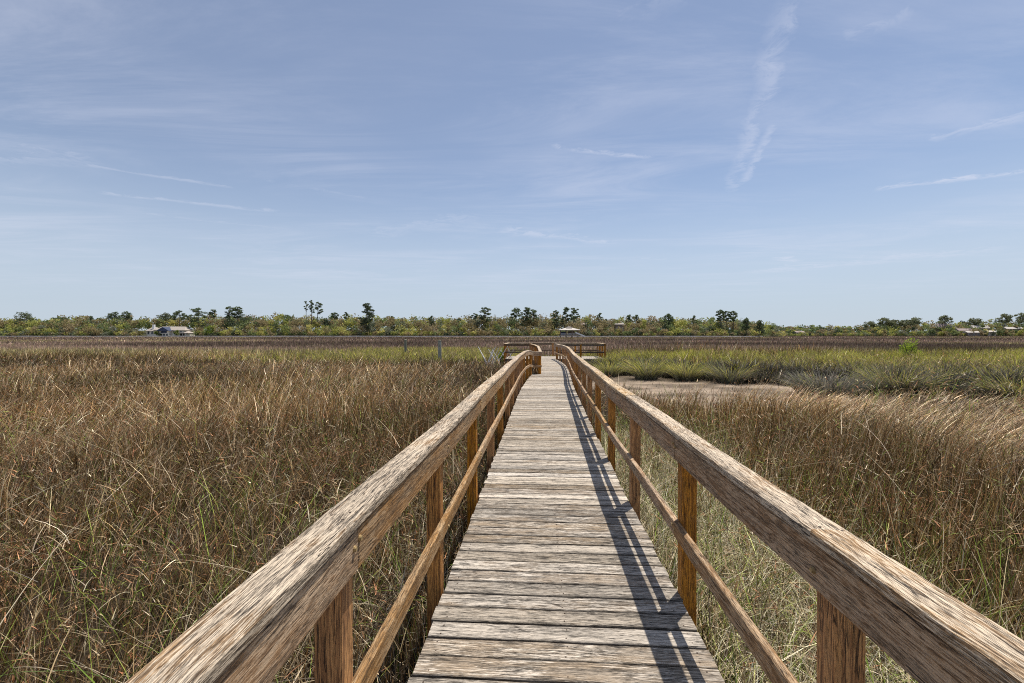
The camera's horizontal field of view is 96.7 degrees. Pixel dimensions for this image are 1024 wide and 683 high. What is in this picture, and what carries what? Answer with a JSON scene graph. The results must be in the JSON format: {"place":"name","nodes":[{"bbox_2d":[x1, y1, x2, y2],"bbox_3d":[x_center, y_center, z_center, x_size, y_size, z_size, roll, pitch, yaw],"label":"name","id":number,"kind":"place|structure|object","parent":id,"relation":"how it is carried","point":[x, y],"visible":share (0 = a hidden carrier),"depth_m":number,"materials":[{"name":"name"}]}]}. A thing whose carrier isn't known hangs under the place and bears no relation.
{"place":"outdoors","nodes":[
{"label":"outdoors","id":0,"kind":"place"},
{"bbox_2d":[1,336,762,336],"bbox_3d":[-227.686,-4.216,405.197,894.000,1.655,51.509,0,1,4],"label":"shore bank","id":1,"kind":"structure","parent":0,"point":[388,336],"depth_m":389.88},
{"bbox_2d":[0,330,1023,682],"bbox_3d":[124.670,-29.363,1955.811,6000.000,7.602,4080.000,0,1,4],"label":"ground","id":2,"kind":"structure","parent":0,"point":[664,384],"depth_m":4.39,"materials":[{"name":"brown soil"}]},
{"bbox_2d":[14,312,36,326],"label":"oak tree","id":3,"kind":"object","parent":2,"relation":"on","point":[28,316],"visible":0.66,"depth_m":449.88,"materials":[{"name":"green plant"}]},
{"bbox_2d":[106,312,124,319],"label":"oak tree","id":4,"kind":"object","parent":2,"relation":"on","point":[111,315],"visible":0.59,"depth_m":457.98,"materials":[{"name":"green plant"}]},
{"bbox_2d":[121,311,132,319],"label":"oak tree","id":5,"kind":"object","parent":2,"relation":"on","point":[127,316],"visible":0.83,"depth_m":457.02,"materials":[{"name":"green plant"}]},
{"bbox_2d":[137,331,143,335],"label":"shrub","id":6,"kind":"object","parent":2,"relation":"on","point":[139,333],"visible":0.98,"depth_m":409.29,"materials":[{"name":"green plant"}]},
{"bbox_2d":[156,312,171,319],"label":"oak tree","id":7,"kind":"object","parent":2,"relation":"on","point":[164,315],"visible":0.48,"depth_m":455.63,"materials":[{"name":"green plant"}]},
{"bbox_2d":[146,325,194,335],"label":"shore house","id":8,"kind":"structure","parent":2,"relation":"on","point":[169,331],"depth_m":411.48,"materials":[{"name":"beige paint"}]},
{"bbox_2d":[170,310,187,326],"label":"pine tree","id":9,"kind":"object","parent":2,"relation":"on","point":[176,313],"visible":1,"depth_m":437.22,"materials":[{"name":"green plant"}]},
{"bbox_2d":[188,307,207,322],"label":"pine tree","id":10,"kind":"object","parent":2,"relation":"on","point":[198,313],"visible":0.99,"depth_m":425.48,"materials":[{"name":"green plant"}]},
{"bbox_2d":[203,324,220,334],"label":"round shrub","id":11,"kind":"object","parent":2,"relation":"on","point":[210,330],"visible":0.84,"depth_m":409.90,"materials":[{"name":"green plant"}]},
{"bbox_2d":[208,309,216,317],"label":"pine tree","id":12,"kind":"object","parent":2,"relation":"on","point":[212,313],"visible":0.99,"depth_m":435.71,"materials":[{"name":"green plant"}]},
{"bbox_2d":[224,306,236,324],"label":"pine tree","id":13,"kind":"object","parent":2,"relation":"on","point":[232,313],"visible":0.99,"depth_m":430.22,"materials":[{"name":"green plant"}]},
{"bbox_2d":[232,306,244,335],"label":"pine tree","id":14,"kind":"object","parent":2,"relation":"on","point":[239,310],"visible":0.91,"depth_m":435.89,"materials":[{"name":"green plant"}]},
{"bbox_2d":[309,300,314,324],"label":"pine tree","id":15,"kind":"object","parent":2,"relation":"on","point":[311,306],"visible":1,"depth_m":431.08,"materials":[{"name":"green plant"}]},
{"bbox_2d":[315,302,323,327],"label":"pine tree","id":16,"kind":"object","parent":2,"relation":"on","point":[319,306],"visible":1,"depth_m":424.73,"materials":[{"name":"green plant"}]},
{"bbox_2d":[331,312,338,319],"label":"pine tree","id":17,"kind":"object","parent":2,"relation":"on","point":[334,314],"visible":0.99,"depth_m":431.04,"materials":[{"name":"green plant"}]},
{"bbox_2d":[357,303,374,329],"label":"pine tree","id":18,"kind":"object","parent":2,"relation":"on","point":[369,315],"visible":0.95,"depth_m":406.04,"materials":[{"name":"green plant"}]},
{"bbox_2d":[404,339,406,353],"bbox_3d":[-10.474,0.926,44.775,0.276,2.272,0.266,0,1,4],"label":"wooden pile","id":19,"kind":"object","parent":2,"relation":"on","point":[405,344],"visible":0.69,"depth_m":44.68,"materials":[{"name":"grey wood"}]},
{"bbox_2d":[438,340,441,362],"bbox_3d":[-5.475,1.049,34.436,0.287,2.322,0.276,0,1,4],"label":"wooden pile","id":20,"kind":"object","parent":2,"relation":"on","point":[439,349],"visible":0.69,"depth_m":34.33,"materials":[{"name":"grey wood"}]},
{"bbox_2d":[470,313,477,322],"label":"pine tree","id":21,"kind":"object","parent":2,"relation":"on","point":[476,316],"visible":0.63,"depth_m":425.44,"materials":[{"name":"green plant"}]},
{"bbox_2d":[478,307,491,327],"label":"pine tree","id":22,"kind":"object","parent":2,"relation":"on","point":[483,310],"visible":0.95,"depth_m":414.43,"materials":[{"name":"green plant"}]},
{"bbox_2d":[478,346,495,367],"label":"dead branches","id":23,"kind":"object","parent":2,"relation":"on","point":[489,357],"visible":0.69,"depth_m":30.68,"materials":[{"name":"grey wood"}]},
{"bbox_2d":[488,348,506,367],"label":"dead branches","id":24,"kind":"object","parent":2,"relation":"on","point":[496,356],"visible":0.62,"depth_m":30.34,"materials":[{"name":"grey wood"}]},
{"bbox_2d":[498,348,503,364],"bbox_3d":[-0.639,1.100,32.575,0.794,1.648,1.054,0,1,-17],"label":"green bush","id":25,"kind":"object","parent":2,"relation":"on","point":[500,355],"visible":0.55,"depth_m":32.59,"materials":[{"name":"green plant"}]},
{"bbox_2d":[0,348,1023,682],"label":"dead straw","id":26,"kind":"object","parent":2,"relation":"on","point":[740,584],"visible":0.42,"depth_m":4.27,"materials":[{"name":"beige plant"}]},
{"bbox_2d":[0,335,1023,682],"bbox_3d":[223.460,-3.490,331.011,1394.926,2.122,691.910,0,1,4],"label":"needlerush","id":27,"kind":"object","parent":2,"relation":"on","point":[28,349],"visible":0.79,"depth_m":6.91,"materials":[{"name":"brown plant"}]},
{"bbox_2d":[0,382,1023,682],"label":"rush seed heads","id":28,"kind":"object","parent":27,"relation":"attached to","point":[326,452],"visible":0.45,"depth_m":5.52,"materials":[{"name":"brown plant"}]},
{"bbox_2d":[0,312,1023,336],"bbox_3d":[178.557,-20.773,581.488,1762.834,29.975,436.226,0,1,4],"label":"distant wood","id":29,"kind":"object","parent":2,"relation":"on","point":[331,326],"visible":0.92,"depth_m":419.57,"materials":[{"name":"green plant"}]},
{"bbox_2d":[0,345,1023,407],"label":"cordgrass","id":30,"kind":"object","parent":2,"relation":"on","point":[1011,365],"visible":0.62,"depth_m":25.57,"materials":[{"name":"green plant"}]},
{"bbox_2d":[509,307,522,322],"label":"pine tree","id":31,"kind":"object","parent":2,"relation":"on","point":[515,314],"visible":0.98,"depth_m":416.87,"materials":[{"name":"green plant"}]},
{"bbox_2d":[520,307,530,321],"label":"pine tree","id":32,"kind":"object","parent":2,"relation":"on","point":[527,309],"visible":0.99,"depth_m":408.98,"materials":[{"name":"green plant"}]},
{"bbox_2d":[528,309,538,325],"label":"pine tree","id":33,"kind":"object","parent":2,"relation":"on","point":[533,314],"visible":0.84,"depth_m":414.03,"materials":[{"name":"green plant"}]},
{"bbox_2d":[504,343,605,363],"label":"viewing platform","id":34,"kind":"structure","parent":2,"relation":"on","point":[600,350],"depth_m":31.59,"materials":[{"name":"brown wood"}]},
{"bbox_2d":[551,310,560,327],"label":"pine tree","id":35,"kind":"object","parent":2,"relation":"on","point":[557,320],"visible":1,"depth_m":411.41,"materials":[{"name":"green plant"}]},
{"bbox_2d":[560,307,569,321],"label":"pine tree","id":36,"kind":"object","parent":2,"relation":"on","point":[565,309],"visible":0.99,"depth_m":412.46,"materials":[{"name":"green plant"}]},
{"bbox_2d":[558,327,584,337],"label":"boathouse","id":37,"kind":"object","parent":2,"relation":"on","point":[571,333],"visible":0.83,"depth_m":230.53,"materials":[{"name":"metal"}]},
{"bbox_2d":[125,344,1023,682],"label":"boardwalk","id":38,"kind":"structure","parent":2,"relation":"on","point":[559,574],"depth_m":2.28,"materials":[{"name":"brown wood"}]},
{"bbox_2d":[569,308,579,319],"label":"pine tree","id":39,"kind":"object","parent":2,"relation":"on","point":[573,312],"visible":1,"depth_m":414.99,"materials":[{"name":"green plant"}]},
{"bbox_2d":[591,358,625,376],"bbox_3d":[5.611,1.436,25.988,3.284,1.156,3.159,0,1,4],"label":"grass tussock","id":40,"kind":"object","parent":2,"relation":"on","point":[610,371],"depth_m":25.58,"materials":[{"name":"green plant"}]},
{"bbox_2d":[614,323,624,330],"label":"hidden house","id":41,"kind":"structure","parent":2,"relation":"on","point":[620,325],"depth_m":402.57,"materials":[{"name":"grey"}]},
{"bbox_2d":[616,354,675,379],"bbox_3d":[7.112,1.295,24.243,4.349,1.472,4.347,0,1,4],"label":"grass tussock","id":42,"kind":"object","parent":2,"relation":"on","point":[641,372],"depth_m":23.84,"materials":[{"name":"green plant"}]},
{"bbox_2d":[664,313,673,324],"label":"oak tree","id":43,"kind":"object","parent":2,"relation":"on","point":[669,316],"visible":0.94,"depth_m":418.13,"materials":[{"name":"green plant"}]},
{"bbox_2d":[657,358,714,380],"bbox_3d":[9.046,1.401,23.718,3.842,1.313,3.747,0,1,4],"label":"grass tussock","id":44,"kind":"object","parent":2,"relation":"on","point":[688,374],"depth_m":23.32,"materials":[{"name":"green plant"}]},
{"bbox_2d":[715,309,725,325],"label":"pine tree","id":45,"kind":"object","parent":2,"relation":"on","point":[719,312],"visible":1,"depth_m":403.04,"materials":[{"name":"green plant"}]},
{"bbox_2d":[722,311,729,325],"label":"pine tree","id":46,"kind":"object","parent":2,"relation":"on","point":[725,316],"visible":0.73,"depth_m":410.20,"materials":[{"name":"green plant"}]},
{"bbox_2d":[695,358,759,383],"bbox_3d":[10.765,1.429,22.386,3.974,1.291,3.697,0,1,4],"label":"grass tussock","id":47,"kind":"object","parent":2,"relation":"on","point":[718,376],"depth_m":22.02,"materials":[{"name":"green plant"}]},
{"bbox_2d":[728,311,737,328],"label":"pine tree","id":48,"kind":"object","parent":2,"relation":"on","point":[732,317],"visible":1,"depth_m":404.56,"materials":[{"name":"green plant"}]},
{"bbox_2d":[740,317,750,334],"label":"oak tree","id":49,"kind":"object","parent":2,"relation":"on","point":[746,322],"visible":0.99,"depth_m":396.81,"materials":[{"name":"green plant"}]},
{"bbox_2d":[753,320,765,336],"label":"oak tree","id":50,"kind":"object","parent":2,"relation":"on","point":[760,325],"visible":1,"depth_m":394.57,"materials":[{"name":"green plant"}]},
{"bbox_2d":[776,366,884,397],"bbox_3d":[12.352,1.531,17.851,4.471,1.186,4.373,0,1,4],"label":"grass tussock","id":51,"kind":"object","parent":2,"relation":"on","point":[850,387],"depth_m":17.32,"materials":[{"name":"green plant"}]},
{"bbox_2d":[862,321,878,327],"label":"oak tree","id":52,"kind":"object","parent":2,"relation":"on","point":[870,323],"visible":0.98,"depth_m":693.67,"materials":[{"name":"green plant"}]},
{"bbox_2d":[877,317,890,328],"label":"oak tree","id":53,"kind":"object","parent":2,"relation":"on","point":[885,321],"visible":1,"depth_m":694.55,"materials":[{"name":"green plant"}]},
{"bbox_2d":[887,319,902,326],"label":"oak tree","id":54,"kind":"object","parent":2,"relation":"on","point":[893,322],"visible":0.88,"depth_m":690.25,"materials":[{"name":"green plant"}]},
{"bbox_2d":[838,363,962,394],"bbox_3d":[14.740,1.327,17.373,4.218,1.314,4.358,0,1,4],"label":"grass tussock","id":55,"kind":"object","parent":2,"relation":"on","point":[887,383],"depth_m":16.80,"materials":[{"name":"green plant"}]},
{"bbox_2d":[899,319,914,326],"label":"oak tree","id":56,"kind":"object","parent":2,"relation":"on","point":[907,322],"visible":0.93,"depth_m":689.83,"materials":[{"name":"green plant"}]},
{"bbox_2d":[899,338,923,356],"bbox_3d":[29.901,0.586,34.238,1.410,1.830,1.400,0,1,4],"label":"green bush","id":57,"kind":"object","parent":2,"relation":"on","point":[907,347],"visible":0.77,"depth_m":34.14,"materials":[{"name":"green plant"}]},
{"bbox_2d":[908,317,923,325],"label":"oak tree","id":58,"kind":"object","parent":2,"relation":"on","point":[916,320],"visible":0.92,"depth_m":688.35,"materials":[{"name":"green plant"}]},
{"bbox_2d":[933,324,956,331],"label":"house","id":59,"kind":"structure","parent":2,"relation":"on","point":[939,325],"depth_m":685.13,"materials":[{"name":"grey"}]},
{"bbox_2d":[937,315,953,323],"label":"oak tree","id":60,"kind":"object","parent":2,"relation":"on","point":[944,319],"visible":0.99,"depth_m":685.99,"materials":[{"name":"green plant"}]},
{"bbox_2d":[955,328,971,335],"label":"shore cottage","id":61,"kind":"structure","parent":2,"relation":"on","point":[961,329],"depth_m":664.73,"materials":[{"name":"beige paint"}]},
{"bbox_2d":[962,331,980,335],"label":"shore cottage","id":62,"kind":"structure","parent":2,"relation":"on","point":[970,333],"depth_m":652.36,"materials":[{"name":"white"}]},
{"bbox_2d":[965,318,981,325],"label":"oak tree","id":63,"kind":"object","parent":2,"relation":"on","point":[973,321],"visible":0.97,"depth_m":683.88,"materials":[{"name":"green plant"}]},
{"bbox_2d":[970,325,989,329],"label":"shore cottage","id":64,"kind":"structure","parent":2,"relation":"on","point":[986,327],"depth_m":675.76,"materials":[{"name":"beige paint"}]},
{"bbox_2d":[983,330,995,335],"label":"shore cottage","id":65,"kind":"structure","parent":2,"relation":"on","point":[989,332],"depth_m":651.79,"materials":[{"name":"beige paint"}]},
{"bbox_2d":[960,368,1023,399],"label":"grass tussock","id":66,"kind":"object","parent":2,"relation":"on","point":[1021,389],"depth_m":15.80,"materials":[{"name":"green plant"}]},
{"bbox_2d":[995,313,1014,324],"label":"oak tree","id":67,"kind":"object","parent":2,"relation":"on","point":[1007,319],"visible":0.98,"depth_m":682.21,"materials":[{"name":"green plant"}]},
{"bbox_2d":[1001,327,1022,335],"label":"shore cottage","id":68,"kind":"structure","parent":2,"relation":"on","point":[1015,328],"depth_m":666.80,"materials":[{"name":"white"}]},
{"bbox_2d":[1014,313,1023,326],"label":"oak tree","id":69,"kind":"object","parent":2,"relation":"on","point":[1020,319],"visible":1,"depth_m":682.19,"materials":[{"name":"green plant"}]},
{"bbox_2d":[0,364,1023,682],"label":"green grass","id":70,"kind":"structure","parent":0,"point":[720,538],"depth_m":3.91,"materials":[{"name":"plant"}]},
{"bbox_2d":[0,0,1023,331],"label":"sky","id":71,"kind":"structure","parent":0,"point":[785,163],"materials":[{"name":"blue"}]}
]}

